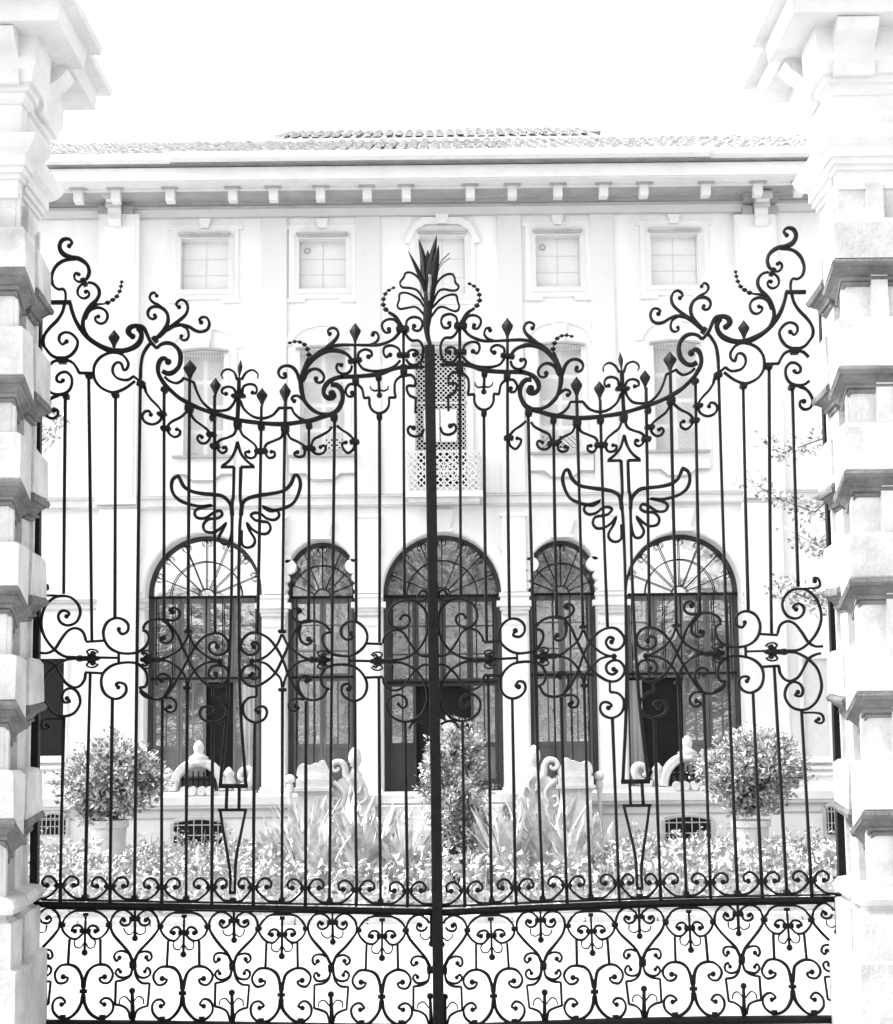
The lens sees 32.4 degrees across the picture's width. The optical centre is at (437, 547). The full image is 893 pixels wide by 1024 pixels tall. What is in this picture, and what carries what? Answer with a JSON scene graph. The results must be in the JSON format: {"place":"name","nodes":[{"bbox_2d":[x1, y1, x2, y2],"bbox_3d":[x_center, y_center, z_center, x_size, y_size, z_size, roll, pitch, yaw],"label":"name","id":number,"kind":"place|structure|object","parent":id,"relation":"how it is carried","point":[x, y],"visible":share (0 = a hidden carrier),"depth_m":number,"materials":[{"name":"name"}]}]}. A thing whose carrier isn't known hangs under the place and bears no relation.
{"place":"outdoors","nodes":[
{"label":"outdoors","id":0,"kind":"place"},
{"bbox_2d":[53,0,801,143],"label":"sky","id":1,"kind":"structure","parent":0,"point":[179,71],"materials":[{"name":"white"}]},
{"bbox_2d":[40,917,835,1023],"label":"ground","id":2,"kind":"structure","parent":0,"point":[478,995],"depth_m":10.26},
{"bbox_2d":[0,0,112,1023],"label":"gate pillar","id":3,"kind":"structure","parent":2,"relation":"on","point":[51,70],"depth_m":7.51,"materials":[{"name":"stone"}]},
{"bbox_2d":[30,235,459,1023],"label":"gate leaf","id":4,"kind":"object","parent":3,"relation":"attached to","point":[428,279],"visible":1,"depth_m":7.97,"materials":[{"name":"metal"}]},
{"bbox_2d":[29,127,835,855],"bbox_3d":[-0.020,-1.913,28.309,17.600,14.212,10.180,-1,-6,0],"label":"villa","id":5,"kind":"object","parent":2,"relation":"on","point":[597,245],"visible":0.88,"depth_m":24.34,"materials":[{"name":"paint"}]},
{"bbox_2d":[40,810,69,834],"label":"basement window","id":6,"kind":"structure","parent":5,"relation":"in","point":[53,826],"depth_m":22.54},
{"bbox_2d":[40,655,71,775],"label":"side window","id":7,"kind":"structure","parent":5,"relation":"in","point":[50,740],"depth_m":23.85,"materials":[{"name":"glass"}]},
{"bbox_2d":[170,816,225,845],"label":"basement window","id":8,"kind":"structure","parent":5,"relation":"in","point":[200,825],"depth_m":22.54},
{"bbox_2d":[146,740,252,796],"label":"carved parapet","id":9,"kind":"structure","parent":5,"relation":"attached to","point":[199,786],"depth_m":22.77,"materials":[{"name":"stone"}]},
{"bbox_2d":[140,510,261,792],"bbox_3d":[-3.658,1.681,24.169,2.176,4.509,0.660,-1,-6,0],"label":"arched doorway","id":10,"kind":"structure","parent":5,"relation":"in","point":[201,548],"depth_m":24.37,"materials":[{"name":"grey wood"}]},
{"bbox_2d":[165,322,242,481],"bbox_3d":[-3.707,-2.312,24.438,1.240,2.577,0.310,-1,-6,0],"label":"window","id":11,"kind":"structure","parent":5,"relation":"in","point":[207,369],"depth_m":24.46,"materials":[{"name":"glass"}]},
{"bbox_2d":[167,218,242,303],"bbox_3d":[-3.731,-4.592,24.713,1.204,1.381,0.320,-1,-6,0],"label":"window","id":12,"kind":"structure","parent":5,"relation":"in","point":[210,270],"depth_m":24.70,"materials":[{"name":"glass"}]},
{"bbox_2d":[287,320,353,480],"bbox_3d":[-1.817,-2.342,24.439,1.240,2.606,0.310,-1,-6,0],"label":"window","id":13,"kind":"structure","parent":5,"relation":"in","point":[320,466],"depth_m":24.46,"materials":[{"name":"glass"}]},
{"bbox_2d":[285,520,355,792],"bbox_3d":[-1.814,1.751,24.159,1.433,4.328,0.660,-1,-6,0],"label":"arched doorway","id":14,"kind":"structure","parent":5,"relation":"in","point":[318,712],"depth_m":24.33,"materials":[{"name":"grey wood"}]},
{"bbox_2d":[287,218,355,302],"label":"window","id":15,"kind":"structure","parent":5,"relation":"in","point":[327,270],"depth_m":24.70,"materials":[{"name":"glass"}]},
{"bbox_2d":[409,341,473,489],"bbox_3d":[0.062,-2.061,24.435,1.015,2.403,0.350,-1,-6,0],"label":"balcony window","id":16,"kind":"structure","parent":5,"relation":"in","point":[444,417],"depth_m":24.49,"materials":[{"name":"glass"}]},
{"bbox_2d":[404,213,480,304],"bbox_3d":[0.080,-4.621,24.712,1.240,1.471,0.320,-1,-6,0],"label":"window","id":17,"kind":"structure","parent":5,"relation":"in","point":[463,268],"depth_m":24.68,"materials":[{"name":"glass"}]},
{"bbox_2d":[381,509,503,791],"bbox_3d":[0.088,1.654,24.168,2.211,4.484,0.660,-1,-6,0],"label":"arched doorway","id":18,"kind":"structure","parent":5,"relation":"in","point":[470,644],"depth_m":24.37,"materials":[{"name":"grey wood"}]},
{"bbox_2d":[521,215,590,300],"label":"window","id":19,"kind":"structure","parent":5,"relation":"in","point":[552,265],"depth_m":24.70,"materials":[{"name":"glass"}]},
{"bbox_2d":[523,316,593,477],"bbox_3d":[1.954,-2.393,24.441,1.240,2.621,0.310,-1,-6,0],"label":"window","id":20,"kind":"structure","parent":5,"relation":"in","point":[541,461],"depth_m":24.46,"materials":[{"name":"glass"}]},
{"bbox_2d":[526,518,598,784],"bbox_3d":[1.977,1.717,24.159,1.418,4.317,0.660,-1,-6,0],"label":"arched doorway","id":21,"kind":"structure","parent":5,"relation":"in","point":[568,558],"depth_m":24.32,"materials":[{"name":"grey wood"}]},
{"bbox_2d":[631,735,704,791],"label":"carved parapet","id":22,"kind":"structure","parent":5,"relation":"attached to","point":[666,772],"depth_m":22.77,"materials":[{"name":"stone"}]},
{"bbox_2d":[635,314,711,476],"bbox_3d":[3.786,-2.422,24.442,1.240,2.621,0.310,-1,-6,0],"label":"window","id":23,"kind":"structure","parent":5,"relation":"in","point":[652,361],"depth_m":24.46,"materials":[{"name":"glass"}]},
{"bbox_2d":[636,214,711,298],"bbox_3d":[3.804,-4.665,24.712,1.204,1.381,0.320,-1,-6,0],"label":"window","id":24,"kind":"structure","parent":5,"relation":"in","point":[668,265],"depth_m":24.70,"materials":[{"name":"glass"}]},
{"bbox_2d":[623,508,743,785],"bbox_3d":[3.864,1.627,24.167,2.167,4.458,0.660,-1,-6,0],"label":"arched doorway","id":25,"kind":"structure","parent":5,"relation":"in","point":[661,549],"depth_m":24.37,"materials":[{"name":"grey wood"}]},
{"bbox_2d":[661,813,714,842],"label":"basement window","id":26,"kind":"structure","parent":5,"relation":"in","point":[693,821],"depth_m":22.53,"materials":[{"name":"white"}]},
{"bbox_2d":[797,655,832,775],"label":"side window","id":27,"kind":"structure","parent":5,"relation":"in","point":[818,737],"depth_m":23.83,"materials":[{"name":"stone"}]},
{"bbox_2d":[822,802,835,834],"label":"basement window","id":28,"kind":"structure","parent":5,"relation":"in","point":[829,817],"depth_m":22.54,"materials":[{"name":"white"}]},
{"bbox_2d":[40,911,834,927],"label":"kerb","id":29,"kind":"structure","parent":2,"relation":"on","point":[596,917],"depth_m":12.71,"materials":[{"name":"stone"}]},
{"bbox_2d":[39,854,836,920],"bbox_3d":[0.040,3.842,18.132,18.000,0.250,10.500,-1,-6,0],"label":"flower bed","id":30,"kind":"object","parent":2,"relation":"on","point":[374,898],"visible":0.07,"depth_m":15.19,"materials":[{"name":"white plant"}]},
{"bbox_2d":[42,402,69,452],"bbox_3d":[-6.531,1.116,20.767,2.511,6.374,1.863,-4,-7,24],"label":"tree","id":31,"kind":"object","parent":30,"relation":"on","point":[45,436],"visible":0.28,"depth_m":21.32,"materials":[{"name":"white plant"}]},
{"bbox_2d":[89,819,128,873],"bbox_3d":[-4.104,3.734,19.206,0.500,0.658,0.500,-1,-6,0],"label":"stone pot","id":32,"kind":"object","parent":30,"relation":"on","point":[99,830],"visible":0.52,"depth_m":19.04,"materials":[{"name":"white stone"}]},
{"bbox_2d":[43,726,177,827],"bbox_3d":[-4.082,2.904,19.300,1.566,1.347,1.336,-5,-8,33],"label":"shrub","id":33,"kind":"object","parent":32,"relation":"in","point":[148,780],"visible":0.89,"depth_m":19.07,"materials":[{"name":"grey plant"}]},
{"bbox_2d":[255,816,290,875],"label":"strap leaf plant","id":34,"kind":"object","parent":30,"relation":"on","point":[268,837],"visible":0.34,"depth_m":18.09,"materials":[{"name":"white plant"}]},
{"bbox_2d":[260,796,341,881],"bbox_3d":[-1.545,3.272,17.293,1.060,0.987,0.736,-1,-6,0],"label":"strap leaf plant","id":35,"kind":"object","parent":30,"relation":"on","point":[294,819],"visible":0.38,"depth_m":17.14,"materials":[{"name":"white plant"}]},
{"bbox_2d":[284,816,351,891],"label":"strap leaf plant","id":36,"kind":"object","parent":30,"relation":"on","point":[317,844],"visible":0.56,"depth_m":15.59,"materials":[{"name":"white plant"}]},
{"bbox_2d":[285,747,375,849],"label":"carved pier","id":37,"kind":"structure","parent":30,"relation":"on","point":[318,780],"depth_m":21.91,"materials":[{"name":"stone"}]},
{"bbox_2d":[303,793,384,876],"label":"strap leaf plant","id":38,"kind":"object","parent":30,"relation":"on","point":[349,811],"visible":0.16,"depth_m":17.66,"materials":[{"name":"white plant"}]},
{"bbox_2d":[319,799,403,885],"bbox_3d":[-0.722,3.129,16.290,0.896,0.965,0.836,3,-7,-30],"label":"strap leaf plant","id":39,"kind":"object","parent":30,"relation":"on","point":[367,839],"visible":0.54,"depth_m":16.10,"materials":[{"name":"white plant"}]},
{"bbox_2d":[351,801,417,872],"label":"strap leaf plant","id":40,"kind":"object","parent":30,"relation":"on","point":[392,818],"visible":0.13,"depth_m":18.14,"materials":[{"name":"white plant"}]},
{"bbox_2d":[373,808,447,886],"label":"strap leaf plant","id":41,"kind":"object","parent":30,"relation":"on","point":[397,846],"visible":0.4,"depth_m":15.84,"materials":[{"name":"white plant"}]},
{"bbox_2d":[28,821,837,916],"bbox_3d":[0.044,3.572,18.097,13.344,0.816,10.369,-1,-6,0],"label":"ground cover","id":42,"kind":"object","parent":30,"relation":"on","point":[822,848],"visible":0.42,"depth_m":15.61,"materials":[{"name":"white plant"}]},
{"bbox_2d":[408,715,500,882],"bbox_3d":[0.195,2.740,16.790,0.945,1.848,0.839,4,-8,-34],"label":"shrub","id":43,"kind":"object","parent":30,"relation":"on","point":[451,775],"visible":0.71,"depth_m":16.67,"materials":[{"name":"grey plant"}]},
{"bbox_2d":[465,803,526,882],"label":"strap leaf plant","id":44,"kind":"object","parent":30,"relation":"on","point":[478,832],"visible":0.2,"depth_m":16.56,"materials":[{"name":"grey plant"}]},
{"bbox_2d":[457,807,537,888],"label":"strap leaf plant","id":45,"kind":"object","parent":30,"relation":"on","point":[502,832],"visible":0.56,"depth_m":15.83,"materials":[{"name":"white plant"}]},
{"bbox_2d":[492,783,575,876],"bbox_3d":[1.096,3.253,17.725,1.104,1.100,0.799,-1,-6,0],"label":"strap leaf plant","id":46,"kind":"object","parent":30,"relation":"on","point":[531,801],"visible":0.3,"depth_m":17.64,"materials":[{"name":"white plant"}]},
{"bbox_2d":[509,791,590,875],"bbox_3d":[1.232,3.140,16.688,0.972,1.024,0.877,-1,-6,0],"label":"strap leaf plant","id":47,"kind":"object","parent":30,"relation":"on","point":[547,813],"visible":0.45,"depth_m":16.60,"materials":[{"name":"white plant"}]},
{"bbox_2d":[516,745,603,835],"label":"carved pier","id":48,"kind":"structure","parent":30,"relation":"on","point":[574,777],"depth_m":21.92,"materials":[{"name":"stone"}]},
{"bbox_2d":[548,814,603,887],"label":"strap leaf plant","id":49,"kind":"object","parent":30,"relation":"on","point":[576,846],"visible":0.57,"depth_m":15.60,"materials":[{"name":"white plant"}]},
{"bbox_2d":[571,811,626,871],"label":"strap leaf plant","id":50,"kind":"object","parent":30,"relation":"on","point":[604,839],"visible":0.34,"depth_m":17.65,"materials":[{"name":"white plant"}]},
{"bbox_2d":[731,819,770,866],"bbox_3d":[3.927,3.691,19.201,0.500,0.576,0.500,-1,-6,0],"label":"stone pot","id":51,"kind":"object","parent":30,"relation":"on","point":[744,828],"visible":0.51,"depth_m":19.04,"materials":[{"name":"white stone"}]},
{"bbox_2d":[686,721,817,819],"bbox_3d":[3.918,2.801,19.312,1.642,1.233,1.351,-1,-6,0],"label":"shrub","id":52,"kind":"object","parent":51,"relation":"in","point":[719,779],"visible":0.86,"depth_m":19.04,"materials":[{"name":"grey plant"}]},
{"bbox_2d":[732,425,827,618],"bbox_3d":[5.803,0.928,20.963,3.343,6.536,2.397,-1,-6,0],"label":"tree","id":53,"kind":"object","parent":30,"relation":"on","point":[806,548],"visible":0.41,"depth_m":21.18,"materials":[{"name":"grey plant"}]},
{"bbox_2d":[741,0,892,1023],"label":"gate pillar","id":54,"kind":"structure","parent":2,"relation":"on","point":[824,68],"depth_m":7.45,"materials":[{"name":"stone"}]},
{"bbox_2d":[438,226,846,1023],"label":"gate leaf","id":55,"kind":"object","parent":54,"relation":"attached to","point":[590,904],"visible":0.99,"depth_m":7.96,"materials":[{"name":"metal"}]},
{"bbox_2d":[381,804,504,851],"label":"garden steps","id":56,"kind":"structure","parent":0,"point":[416,812],"depth_m":22.26,"materials":[{"name":"stone"}]}
]}

